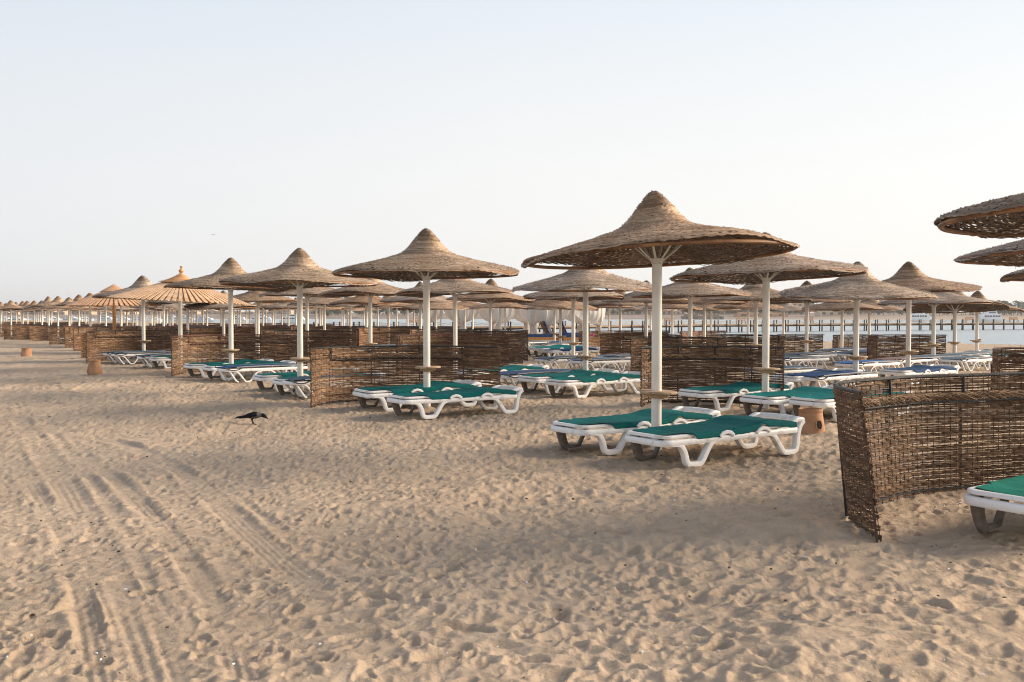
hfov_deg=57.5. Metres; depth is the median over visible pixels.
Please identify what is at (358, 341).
wicker screen
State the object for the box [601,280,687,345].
reed umbrella
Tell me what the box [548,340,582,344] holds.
sun lounger
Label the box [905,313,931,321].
yacht
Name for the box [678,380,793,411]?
sun lounger
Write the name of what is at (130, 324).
wicker screen
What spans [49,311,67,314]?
hotel building
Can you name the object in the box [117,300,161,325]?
reed umbrella
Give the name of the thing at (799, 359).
sun lounger
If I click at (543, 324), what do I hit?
wooden deck chair
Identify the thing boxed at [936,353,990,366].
sun lounger
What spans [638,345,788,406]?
wicker screen
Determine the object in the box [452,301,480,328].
reed umbrella
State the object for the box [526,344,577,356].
sun lounger
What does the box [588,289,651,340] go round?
reed umbrella
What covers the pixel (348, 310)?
reed umbrella
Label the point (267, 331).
wicker screen
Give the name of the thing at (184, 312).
hotel building
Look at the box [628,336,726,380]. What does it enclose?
wicker screen
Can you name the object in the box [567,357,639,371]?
sun lounger
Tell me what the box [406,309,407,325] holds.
reed umbrella
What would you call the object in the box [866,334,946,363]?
wicker screen
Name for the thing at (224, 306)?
reed umbrella
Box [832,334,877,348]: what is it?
wicker screen
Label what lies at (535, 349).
sun lounger
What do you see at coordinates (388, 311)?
reed umbrella
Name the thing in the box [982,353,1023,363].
sun lounger
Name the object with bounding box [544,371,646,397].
sun lounger
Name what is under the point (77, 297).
reed umbrella
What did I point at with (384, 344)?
sun lounger
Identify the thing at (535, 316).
curtain gazebo
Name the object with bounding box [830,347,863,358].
sun lounger
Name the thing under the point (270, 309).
reed umbrella
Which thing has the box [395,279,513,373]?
reed umbrella
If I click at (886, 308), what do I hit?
reed umbrella
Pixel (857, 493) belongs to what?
wicker screen
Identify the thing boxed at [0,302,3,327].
reed umbrella
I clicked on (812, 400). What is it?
sun lounger
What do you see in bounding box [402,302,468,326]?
reed umbrella
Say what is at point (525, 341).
wicker screen
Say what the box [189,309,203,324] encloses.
reed umbrella
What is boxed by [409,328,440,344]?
wicker screen
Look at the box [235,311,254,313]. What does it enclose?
hotel building
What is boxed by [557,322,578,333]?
wooden deck chair
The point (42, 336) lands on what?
wicker screen
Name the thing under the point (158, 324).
wicker screen
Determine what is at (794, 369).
sun lounger
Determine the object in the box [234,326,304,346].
wicker screen
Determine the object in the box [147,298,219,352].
reed umbrella
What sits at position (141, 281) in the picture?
reed umbrella
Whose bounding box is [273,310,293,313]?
hotel building
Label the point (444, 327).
wicker screen
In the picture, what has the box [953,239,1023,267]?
reed umbrella
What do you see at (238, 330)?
wicker screen
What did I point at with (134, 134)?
sky
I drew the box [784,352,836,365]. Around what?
sun lounger
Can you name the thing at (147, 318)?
yacht
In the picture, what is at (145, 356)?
sun lounger
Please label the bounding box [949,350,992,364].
sun lounger
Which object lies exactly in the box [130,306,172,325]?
reed umbrella
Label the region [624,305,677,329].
reed umbrella
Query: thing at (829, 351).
sun lounger
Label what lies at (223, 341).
wicker screen
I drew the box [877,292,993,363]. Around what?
reed umbrella
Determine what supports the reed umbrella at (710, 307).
on the sand
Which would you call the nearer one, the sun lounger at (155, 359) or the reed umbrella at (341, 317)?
the sun lounger at (155, 359)
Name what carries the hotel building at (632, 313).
on the sand
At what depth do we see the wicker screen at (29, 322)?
91.14 m
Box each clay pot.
[21,348,31,355]
[87,360,101,374]
[798,407,824,433]
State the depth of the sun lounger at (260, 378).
19.07 m
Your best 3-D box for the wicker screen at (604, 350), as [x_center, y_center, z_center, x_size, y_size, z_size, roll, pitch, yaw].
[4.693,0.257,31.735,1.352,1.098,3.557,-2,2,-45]
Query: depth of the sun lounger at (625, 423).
10.80 m
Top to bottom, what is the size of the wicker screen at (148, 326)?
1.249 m
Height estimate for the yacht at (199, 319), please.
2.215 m
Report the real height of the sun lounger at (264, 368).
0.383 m
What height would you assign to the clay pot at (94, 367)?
0.400 m
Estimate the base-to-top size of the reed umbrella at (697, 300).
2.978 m
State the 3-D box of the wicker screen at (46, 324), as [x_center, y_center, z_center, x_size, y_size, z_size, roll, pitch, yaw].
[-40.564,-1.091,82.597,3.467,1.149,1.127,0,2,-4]
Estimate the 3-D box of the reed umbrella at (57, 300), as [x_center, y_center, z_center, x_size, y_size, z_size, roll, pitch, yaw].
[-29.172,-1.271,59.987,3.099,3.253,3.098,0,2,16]
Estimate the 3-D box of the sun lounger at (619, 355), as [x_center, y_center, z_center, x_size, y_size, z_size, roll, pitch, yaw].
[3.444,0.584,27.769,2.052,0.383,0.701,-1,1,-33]
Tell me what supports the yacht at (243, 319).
on the water
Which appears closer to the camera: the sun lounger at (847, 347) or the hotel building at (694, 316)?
the sun lounger at (847, 347)
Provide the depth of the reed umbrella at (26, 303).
80.79 m
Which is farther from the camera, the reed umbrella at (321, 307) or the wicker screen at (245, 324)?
the wicker screen at (245, 324)
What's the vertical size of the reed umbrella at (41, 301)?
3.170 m
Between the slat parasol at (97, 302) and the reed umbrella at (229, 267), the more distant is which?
the slat parasol at (97, 302)
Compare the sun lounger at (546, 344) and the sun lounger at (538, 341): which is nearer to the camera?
the sun lounger at (546, 344)
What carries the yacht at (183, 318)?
on the water
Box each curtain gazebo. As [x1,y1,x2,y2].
[430,310,458,328]
[457,309,496,335]
[487,303,537,333]
[525,300,605,341]
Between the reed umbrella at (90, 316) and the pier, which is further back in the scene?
the pier
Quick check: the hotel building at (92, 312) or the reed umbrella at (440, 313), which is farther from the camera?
the hotel building at (92, 312)
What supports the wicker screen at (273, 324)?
on the sand
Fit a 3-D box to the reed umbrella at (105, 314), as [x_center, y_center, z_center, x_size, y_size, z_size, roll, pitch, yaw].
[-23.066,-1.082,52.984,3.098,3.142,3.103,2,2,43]
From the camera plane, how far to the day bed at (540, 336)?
55.95 m
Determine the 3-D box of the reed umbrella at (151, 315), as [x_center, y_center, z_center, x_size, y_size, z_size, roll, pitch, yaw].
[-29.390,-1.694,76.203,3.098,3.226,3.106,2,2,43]
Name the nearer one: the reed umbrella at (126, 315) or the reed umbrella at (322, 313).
the reed umbrella at (322, 313)
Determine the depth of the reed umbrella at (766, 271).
14.92 m
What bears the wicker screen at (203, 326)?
on the sand
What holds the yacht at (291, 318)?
on the water
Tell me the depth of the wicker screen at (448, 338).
25.24 m
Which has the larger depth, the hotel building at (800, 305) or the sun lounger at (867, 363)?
the hotel building at (800, 305)
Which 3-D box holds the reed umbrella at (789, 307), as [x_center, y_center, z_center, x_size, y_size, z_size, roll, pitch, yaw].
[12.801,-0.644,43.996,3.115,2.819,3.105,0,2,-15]
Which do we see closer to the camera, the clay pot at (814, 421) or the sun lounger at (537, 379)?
the clay pot at (814, 421)
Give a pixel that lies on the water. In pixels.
(998, 334)
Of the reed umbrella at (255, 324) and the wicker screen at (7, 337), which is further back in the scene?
the wicker screen at (7, 337)
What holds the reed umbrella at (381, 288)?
on the sand
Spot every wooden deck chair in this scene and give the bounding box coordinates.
[540,321,570,335]
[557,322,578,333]
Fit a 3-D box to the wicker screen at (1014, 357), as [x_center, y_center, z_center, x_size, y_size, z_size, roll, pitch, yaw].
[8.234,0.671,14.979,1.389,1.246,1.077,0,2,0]
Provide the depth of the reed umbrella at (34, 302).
75.79 m
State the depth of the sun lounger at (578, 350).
32.41 m
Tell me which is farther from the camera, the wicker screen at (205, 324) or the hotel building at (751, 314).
the hotel building at (751, 314)
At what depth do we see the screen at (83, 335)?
33.15 m
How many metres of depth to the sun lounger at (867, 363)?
23.81 m
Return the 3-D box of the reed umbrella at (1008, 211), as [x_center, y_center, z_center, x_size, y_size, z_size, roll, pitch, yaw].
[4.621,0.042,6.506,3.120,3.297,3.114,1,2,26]
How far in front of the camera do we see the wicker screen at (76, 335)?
41.12 m
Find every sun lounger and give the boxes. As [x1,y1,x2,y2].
[102,350,165,362]
[110,351,177,363]
[136,353,208,366]
[149,354,228,368]
[183,359,273,377]
[202,360,295,380]
[215,363,307,382]
[252,367,357,391]
[272,373,384,396]
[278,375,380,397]
[352,380,481,411]
[360,344,406,352]
[387,385,523,418]
[458,364,548,384]
[490,369,581,388]
[517,368,618,394]
[520,340,556,346]
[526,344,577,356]
[530,342,566,351]
[532,345,588,356]
[532,355,603,368]
[541,347,599,356]
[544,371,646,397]
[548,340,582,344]
[551,406,720,454]
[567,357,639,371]
[596,354,640,367]
[625,412,804,466]
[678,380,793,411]
[740,385,845,415]
[745,365,822,381]
[769,356,828,367]
[771,368,862,386]
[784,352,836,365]
[787,370,877,387]
[789,388,912,421]
[813,348,865,360]
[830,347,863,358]
[832,350,887,361]
[832,360,899,372]
[873,356,938,368]
[878,364,959,384]
[903,355,960,367]
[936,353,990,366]
[937,356,992,370]
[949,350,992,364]
[964,475,1023,533]
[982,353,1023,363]
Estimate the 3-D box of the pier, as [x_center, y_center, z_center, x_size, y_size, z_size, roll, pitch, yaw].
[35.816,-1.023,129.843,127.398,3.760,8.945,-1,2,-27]
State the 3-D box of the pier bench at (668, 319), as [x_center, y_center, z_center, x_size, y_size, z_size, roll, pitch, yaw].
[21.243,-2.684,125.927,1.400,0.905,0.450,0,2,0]
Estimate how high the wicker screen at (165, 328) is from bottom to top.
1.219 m
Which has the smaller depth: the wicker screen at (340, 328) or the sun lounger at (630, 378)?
the sun lounger at (630, 378)
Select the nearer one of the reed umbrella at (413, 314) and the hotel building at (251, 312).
the reed umbrella at (413, 314)
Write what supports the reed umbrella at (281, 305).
on the sand
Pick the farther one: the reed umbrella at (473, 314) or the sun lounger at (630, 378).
the reed umbrella at (473, 314)
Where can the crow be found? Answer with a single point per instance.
(253, 415)
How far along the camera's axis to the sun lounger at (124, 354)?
29.42 m
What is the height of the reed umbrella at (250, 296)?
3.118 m
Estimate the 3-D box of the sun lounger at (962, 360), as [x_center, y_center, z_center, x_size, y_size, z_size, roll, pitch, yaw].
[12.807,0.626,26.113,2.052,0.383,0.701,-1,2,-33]
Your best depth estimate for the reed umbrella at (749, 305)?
41.07 m
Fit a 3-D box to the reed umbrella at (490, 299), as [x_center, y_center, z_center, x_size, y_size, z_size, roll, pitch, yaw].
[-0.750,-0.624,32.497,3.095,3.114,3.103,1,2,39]
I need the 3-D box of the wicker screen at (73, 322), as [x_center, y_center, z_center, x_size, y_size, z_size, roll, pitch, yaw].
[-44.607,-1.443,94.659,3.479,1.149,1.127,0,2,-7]
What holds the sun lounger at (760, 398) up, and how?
on the sand
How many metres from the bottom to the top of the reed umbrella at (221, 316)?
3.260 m
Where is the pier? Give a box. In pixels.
[313,319,1023,332]
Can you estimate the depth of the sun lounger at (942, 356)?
26.42 m
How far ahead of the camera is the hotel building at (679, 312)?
504.75 m
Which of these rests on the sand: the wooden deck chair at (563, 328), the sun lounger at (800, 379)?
the sun lounger at (800, 379)
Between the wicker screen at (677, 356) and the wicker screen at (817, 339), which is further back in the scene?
the wicker screen at (817, 339)
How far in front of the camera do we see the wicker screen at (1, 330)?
74.99 m
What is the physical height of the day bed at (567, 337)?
0.650 m
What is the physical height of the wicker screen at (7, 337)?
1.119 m
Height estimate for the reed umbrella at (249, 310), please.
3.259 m
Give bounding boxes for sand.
[0,312,1023,681]
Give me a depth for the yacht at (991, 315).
279.06 m
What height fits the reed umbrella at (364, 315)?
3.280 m
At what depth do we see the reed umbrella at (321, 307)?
59.92 m
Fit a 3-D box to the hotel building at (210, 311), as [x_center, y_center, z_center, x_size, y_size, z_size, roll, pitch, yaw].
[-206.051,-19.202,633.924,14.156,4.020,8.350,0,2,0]
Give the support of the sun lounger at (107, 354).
on the sand
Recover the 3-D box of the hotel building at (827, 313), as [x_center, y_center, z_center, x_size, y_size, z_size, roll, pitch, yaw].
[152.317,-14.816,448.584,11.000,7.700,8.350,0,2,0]
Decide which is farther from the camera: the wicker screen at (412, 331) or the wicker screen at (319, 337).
the wicker screen at (412, 331)
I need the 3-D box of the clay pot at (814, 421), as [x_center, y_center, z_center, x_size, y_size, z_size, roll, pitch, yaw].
[3.961,1.062,12.379,0.375,0.335,0.378,-1,2,-20]
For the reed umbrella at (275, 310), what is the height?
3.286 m
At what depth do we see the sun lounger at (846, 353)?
29.80 m
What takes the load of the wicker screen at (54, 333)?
on the sand
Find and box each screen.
[0,324,39,335]
[2,322,26,330]
[4,325,52,339]
[16,322,52,324]
[16,325,53,339]
[29,325,74,340]
[32,323,70,325]
[48,326,102,344]
[54,322,86,323]
[64,326,140,347]
[73,326,153,350]
[80,324,125,325]
[80,331,87,357]
[85,329,191,361]
[93,323,135,325]
[116,326,183,343]
[133,326,207,348]
[149,323,190,325]
[160,326,226,342]
[169,334,308,375]
[183,327,254,351]
[192,323,227,324]
[225,324,265,325]
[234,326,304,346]
[253,323,289,325]
[259,330,329,359]
[274,330,357,361]
[290,326,363,345]
[309,344,503,407]
[320,326,378,344]
[358,327,436,345]
[378,326,451,344]
[394,334,510,373]
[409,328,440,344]
[415,330,524,363]
[436,329,528,360]
[579,330,668,353]
[600,334,681,360]
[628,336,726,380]
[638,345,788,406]
[679,330,726,349]
[706,334,784,364]
[777,333,824,352]
[824,370,1023,541]
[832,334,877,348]
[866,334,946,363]
[990,345,1023,411]
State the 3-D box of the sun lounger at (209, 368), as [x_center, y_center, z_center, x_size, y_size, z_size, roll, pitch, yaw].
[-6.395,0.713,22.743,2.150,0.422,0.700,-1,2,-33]
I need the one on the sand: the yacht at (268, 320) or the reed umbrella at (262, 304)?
the reed umbrella at (262, 304)
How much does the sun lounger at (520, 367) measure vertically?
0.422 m
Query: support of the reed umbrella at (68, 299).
on the sand
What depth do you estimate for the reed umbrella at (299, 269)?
18.23 m
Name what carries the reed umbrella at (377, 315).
on the sand
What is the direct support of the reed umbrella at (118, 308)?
on the sand
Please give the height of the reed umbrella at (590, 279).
3.167 m
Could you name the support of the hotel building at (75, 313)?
on the sand
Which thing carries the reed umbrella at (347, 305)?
on the sand
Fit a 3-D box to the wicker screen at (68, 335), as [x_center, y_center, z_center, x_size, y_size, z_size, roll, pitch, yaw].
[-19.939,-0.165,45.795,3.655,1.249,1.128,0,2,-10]
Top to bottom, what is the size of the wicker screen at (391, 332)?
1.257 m
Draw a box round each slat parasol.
[65,284,160,344]
[107,266,249,368]
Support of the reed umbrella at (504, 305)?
on the sand
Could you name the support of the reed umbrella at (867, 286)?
on the sand
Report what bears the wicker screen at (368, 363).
on the sand
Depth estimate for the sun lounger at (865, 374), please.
18.79 m
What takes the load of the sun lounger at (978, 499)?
on the sand
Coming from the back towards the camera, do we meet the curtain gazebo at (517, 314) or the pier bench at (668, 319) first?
the pier bench at (668, 319)
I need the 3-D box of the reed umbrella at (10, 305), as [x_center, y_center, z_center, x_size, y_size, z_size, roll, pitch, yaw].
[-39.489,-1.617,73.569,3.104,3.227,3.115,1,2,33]
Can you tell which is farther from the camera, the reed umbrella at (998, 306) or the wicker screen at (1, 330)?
the wicker screen at (1, 330)
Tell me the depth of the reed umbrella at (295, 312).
67.94 m
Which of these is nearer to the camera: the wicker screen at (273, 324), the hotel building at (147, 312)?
the wicker screen at (273, 324)
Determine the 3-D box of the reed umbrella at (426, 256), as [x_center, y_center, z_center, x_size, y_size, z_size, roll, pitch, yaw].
[-1.417,-0.225,15.498,3.096,3.306,3.103,-1,2,-17]
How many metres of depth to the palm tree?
455.64 m
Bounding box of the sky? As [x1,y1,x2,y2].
[0,0,1023,312]
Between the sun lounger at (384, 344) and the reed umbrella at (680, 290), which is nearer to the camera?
the reed umbrella at (680, 290)
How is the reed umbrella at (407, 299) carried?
on the sand
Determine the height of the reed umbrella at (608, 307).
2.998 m
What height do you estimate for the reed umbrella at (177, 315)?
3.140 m
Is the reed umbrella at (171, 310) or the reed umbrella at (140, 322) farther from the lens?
the reed umbrella at (171, 310)
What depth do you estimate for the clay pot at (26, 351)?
34.23 m
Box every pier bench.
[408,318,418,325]
[664,318,674,323]
[965,317,973,322]
[1009,317,1018,322]
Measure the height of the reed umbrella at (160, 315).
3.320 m
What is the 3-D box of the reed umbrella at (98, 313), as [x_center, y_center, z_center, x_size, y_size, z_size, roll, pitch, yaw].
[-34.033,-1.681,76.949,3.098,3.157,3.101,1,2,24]
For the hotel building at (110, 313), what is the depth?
613.48 m
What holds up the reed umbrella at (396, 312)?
on the sand
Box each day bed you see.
[521,333,552,339]
[562,332,588,341]
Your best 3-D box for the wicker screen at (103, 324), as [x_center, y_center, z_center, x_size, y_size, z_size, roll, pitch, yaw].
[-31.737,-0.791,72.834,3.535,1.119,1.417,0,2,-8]
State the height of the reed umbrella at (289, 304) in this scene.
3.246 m
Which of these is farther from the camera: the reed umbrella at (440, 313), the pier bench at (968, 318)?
the pier bench at (968, 318)
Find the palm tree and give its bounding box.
[1013,300,1022,314]
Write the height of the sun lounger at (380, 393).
0.422 m
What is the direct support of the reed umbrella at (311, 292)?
on the sand
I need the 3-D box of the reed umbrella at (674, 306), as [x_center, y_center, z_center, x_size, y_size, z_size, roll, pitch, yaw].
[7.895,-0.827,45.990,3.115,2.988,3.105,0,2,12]
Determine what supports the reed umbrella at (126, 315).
on the sand
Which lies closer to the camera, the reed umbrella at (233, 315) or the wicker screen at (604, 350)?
the wicker screen at (604, 350)
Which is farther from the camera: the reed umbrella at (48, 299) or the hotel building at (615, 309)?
the hotel building at (615, 309)
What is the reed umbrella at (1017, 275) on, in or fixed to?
on the sand
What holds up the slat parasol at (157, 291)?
on the sand
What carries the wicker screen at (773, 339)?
on the sand
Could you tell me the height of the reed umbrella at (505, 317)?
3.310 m
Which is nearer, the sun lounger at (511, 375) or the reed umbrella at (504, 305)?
the sun lounger at (511, 375)
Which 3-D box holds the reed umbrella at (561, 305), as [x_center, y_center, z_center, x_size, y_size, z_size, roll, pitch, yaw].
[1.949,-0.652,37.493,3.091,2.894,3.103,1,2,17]
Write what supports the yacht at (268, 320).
on the water
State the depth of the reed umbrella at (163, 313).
47.94 m
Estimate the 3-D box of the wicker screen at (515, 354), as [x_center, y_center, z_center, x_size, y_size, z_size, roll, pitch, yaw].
[-1.314,0.244,29.587,3.484,1.249,1.325,0,2,0]
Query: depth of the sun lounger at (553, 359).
25.88 m
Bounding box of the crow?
[234,412,267,424]
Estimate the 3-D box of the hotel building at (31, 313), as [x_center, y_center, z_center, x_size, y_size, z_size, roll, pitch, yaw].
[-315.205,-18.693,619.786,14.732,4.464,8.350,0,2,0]
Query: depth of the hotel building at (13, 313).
609.31 m
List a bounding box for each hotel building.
[4,312,19,314]
[24,311,45,314]
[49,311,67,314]
[61,310,77,314]
[80,311,96,314]
[102,312,129,314]
[145,311,161,314]
[182,310,200,313]
[198,310,217,313]
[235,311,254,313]
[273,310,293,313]
[606,308,618,314]
[622,305,649,314]
[662,309,685,314]
[681,314,723,318]
[692,304,735,314]
[734,312,787,316]
[789,303,804,314]
[815,310,840,315]
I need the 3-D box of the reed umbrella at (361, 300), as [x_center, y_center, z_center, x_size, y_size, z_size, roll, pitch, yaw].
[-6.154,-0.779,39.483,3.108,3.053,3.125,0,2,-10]
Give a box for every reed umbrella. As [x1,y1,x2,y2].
[0,300,21,335]
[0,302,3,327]
[13,300,54,323]
[18,301,24,323]
[19,300,63,325]
[21,301,29,323]
[24,296,52,331]
[31,296,63,339]
[38,310,56,322]
[40,297,97,339]
[56,293,119,340]
[73,294,102,325]
[75,305,124,325]
[82,307,102,325]
[92,276,182,360]
[94,306,135,310]
[110,309,131,325]
[117,299,121,325]
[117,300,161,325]
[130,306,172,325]
[132,308,152,325]
[145,303,184,325]
[145,308,185,324]
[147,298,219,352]
[149,308,194,324]
[155,310,173,322]
[162,304,164,325]
[163,257,292,375]
[170,309,197,324]
[182,308,226,325]
[184,290,262,346]
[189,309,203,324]
[215,309,238,323]
[216,248,378,390]
[220,308,244,325]
[222,290,296,350]
[227,308,254,325]
[242,302,254,323]
[253,303,286,325]
[255,303,256,346]
[259,287,347,349]
[260,302,277,324]
[262,297,313,325]
[271,309,286,324]
[274,298,314,324]
[280,302,282,324]
[287,297,339,325]
[289,297,358,329]
[303,305,344,325]
[303,308,341,324]
[317,278,404,355]
[319,296,359,341]
[329,296,402,341]
[330,306,364,325]
[331,228,519,407]
[333,309,362,325]
[334,309,342,325]
[353,296,378,339]
[355,296,411,342]
[363,308,380,325]
[374,307,400,325]
[379,282,460,330]
[392,307,414,325]
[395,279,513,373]
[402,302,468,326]
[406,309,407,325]
[435,309,452,325]
[447,279,534,335]
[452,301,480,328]
[467,302,494,328]
[469,302,527,328]
[504,302,520,330]
[511,263,651,387]
[521,190,799,450]
[522,300,598,344]
[523,287,623,365]
[523,306,564,339]
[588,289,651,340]
[597,306,637,342]
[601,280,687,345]
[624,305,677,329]
[630,267,751,371]
[640,304,702,333]
[662,297,747,342]
[669,232,867,408]
[681,304,741,330]
[701,284,812,365]
[713,301,783,342]
[751,303,817,346]
[760,281,853,351]
[779,261,938,385]
[801,302,883,347]
[832,300,903,339]
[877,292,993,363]
[882,261,981,379]
[903,291,1009,362]
[931,193,1023,238]
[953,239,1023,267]
[970,291,1023,350]
[1000,269,1023,281]
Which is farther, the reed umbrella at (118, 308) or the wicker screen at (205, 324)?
the wicker screen at (205, 324)
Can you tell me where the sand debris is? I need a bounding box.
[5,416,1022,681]
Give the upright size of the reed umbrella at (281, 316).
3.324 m
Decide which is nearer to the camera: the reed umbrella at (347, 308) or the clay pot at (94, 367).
the clay pot at (94, 367)
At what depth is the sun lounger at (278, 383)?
17.98 m
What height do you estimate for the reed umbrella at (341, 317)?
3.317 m
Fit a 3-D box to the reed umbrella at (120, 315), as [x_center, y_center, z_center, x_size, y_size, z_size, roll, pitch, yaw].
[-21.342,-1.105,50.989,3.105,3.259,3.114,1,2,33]
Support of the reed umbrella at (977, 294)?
on the sand
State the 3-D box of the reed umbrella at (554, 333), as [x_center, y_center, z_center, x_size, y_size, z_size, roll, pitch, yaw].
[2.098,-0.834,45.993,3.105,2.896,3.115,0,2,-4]
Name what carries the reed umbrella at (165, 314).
on the sand
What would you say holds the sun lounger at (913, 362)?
on the sand
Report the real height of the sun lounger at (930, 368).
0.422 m
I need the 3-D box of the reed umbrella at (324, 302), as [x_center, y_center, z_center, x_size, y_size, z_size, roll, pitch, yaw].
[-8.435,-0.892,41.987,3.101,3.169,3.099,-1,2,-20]
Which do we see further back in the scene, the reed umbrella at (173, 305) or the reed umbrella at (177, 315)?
the reed umbrella at (177, 315)
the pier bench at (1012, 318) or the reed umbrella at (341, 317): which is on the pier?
the pier bench at (1012, 318)
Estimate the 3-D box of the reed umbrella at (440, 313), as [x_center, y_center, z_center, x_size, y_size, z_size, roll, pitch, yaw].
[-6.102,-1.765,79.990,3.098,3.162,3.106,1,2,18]
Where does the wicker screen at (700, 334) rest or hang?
on the sand
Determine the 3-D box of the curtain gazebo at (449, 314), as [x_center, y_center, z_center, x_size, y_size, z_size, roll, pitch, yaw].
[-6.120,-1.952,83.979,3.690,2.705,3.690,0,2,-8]
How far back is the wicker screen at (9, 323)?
96.78 m
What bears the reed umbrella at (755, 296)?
on the sand
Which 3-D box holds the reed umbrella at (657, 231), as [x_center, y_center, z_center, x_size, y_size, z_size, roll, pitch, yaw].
[1.629,-0.070,10.602,3.122,3.282,3.108,1,2,19]
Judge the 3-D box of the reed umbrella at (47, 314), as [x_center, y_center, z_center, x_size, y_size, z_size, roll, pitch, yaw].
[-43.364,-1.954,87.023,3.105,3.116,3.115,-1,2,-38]
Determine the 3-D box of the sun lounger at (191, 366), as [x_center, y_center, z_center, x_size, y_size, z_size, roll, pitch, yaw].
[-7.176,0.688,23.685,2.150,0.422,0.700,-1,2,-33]
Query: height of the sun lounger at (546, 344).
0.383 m
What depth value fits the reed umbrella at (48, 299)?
65.74 m
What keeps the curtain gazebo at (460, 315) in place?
on the sand
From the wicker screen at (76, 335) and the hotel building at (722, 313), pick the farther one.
the hotel building at (722, 313)
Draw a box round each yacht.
[60,315,82,320]
[96,316,111,320]
[145,315,161,321]
[173,316,195,320]
[194,315,215,321]
[225,316,248,322]
[250,313,273,322]
[279,314,304,323]
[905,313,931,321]
[974,311,1002,321]
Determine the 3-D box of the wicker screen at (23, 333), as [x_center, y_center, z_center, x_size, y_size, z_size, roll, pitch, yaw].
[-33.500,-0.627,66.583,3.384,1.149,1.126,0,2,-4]
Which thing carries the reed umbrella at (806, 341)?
on the sand
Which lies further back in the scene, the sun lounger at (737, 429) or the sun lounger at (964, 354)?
the sun lounger at (964, 354)
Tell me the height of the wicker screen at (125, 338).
1.236 m
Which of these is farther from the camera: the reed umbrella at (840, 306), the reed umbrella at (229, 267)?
the reed umbrella at (840, 306)
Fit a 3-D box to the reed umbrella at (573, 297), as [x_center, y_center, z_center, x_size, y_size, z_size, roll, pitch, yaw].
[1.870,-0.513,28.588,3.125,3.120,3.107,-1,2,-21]
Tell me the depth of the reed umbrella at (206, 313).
61.92 m
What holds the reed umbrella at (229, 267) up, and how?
on the sand
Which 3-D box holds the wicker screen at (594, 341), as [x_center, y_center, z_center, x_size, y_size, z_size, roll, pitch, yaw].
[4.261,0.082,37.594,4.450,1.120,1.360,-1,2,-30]
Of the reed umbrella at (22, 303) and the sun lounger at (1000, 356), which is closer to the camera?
the sun lounger at (1000, 356)
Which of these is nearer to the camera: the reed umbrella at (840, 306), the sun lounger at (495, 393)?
the sun lounger at (495, 393)
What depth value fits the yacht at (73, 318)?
277.22 m
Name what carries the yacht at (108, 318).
on the water
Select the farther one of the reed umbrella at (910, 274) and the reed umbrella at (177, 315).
the reed umbrella at (177, 315)
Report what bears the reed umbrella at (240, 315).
on the sand
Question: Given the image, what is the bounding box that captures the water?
[28,319,1023,344]

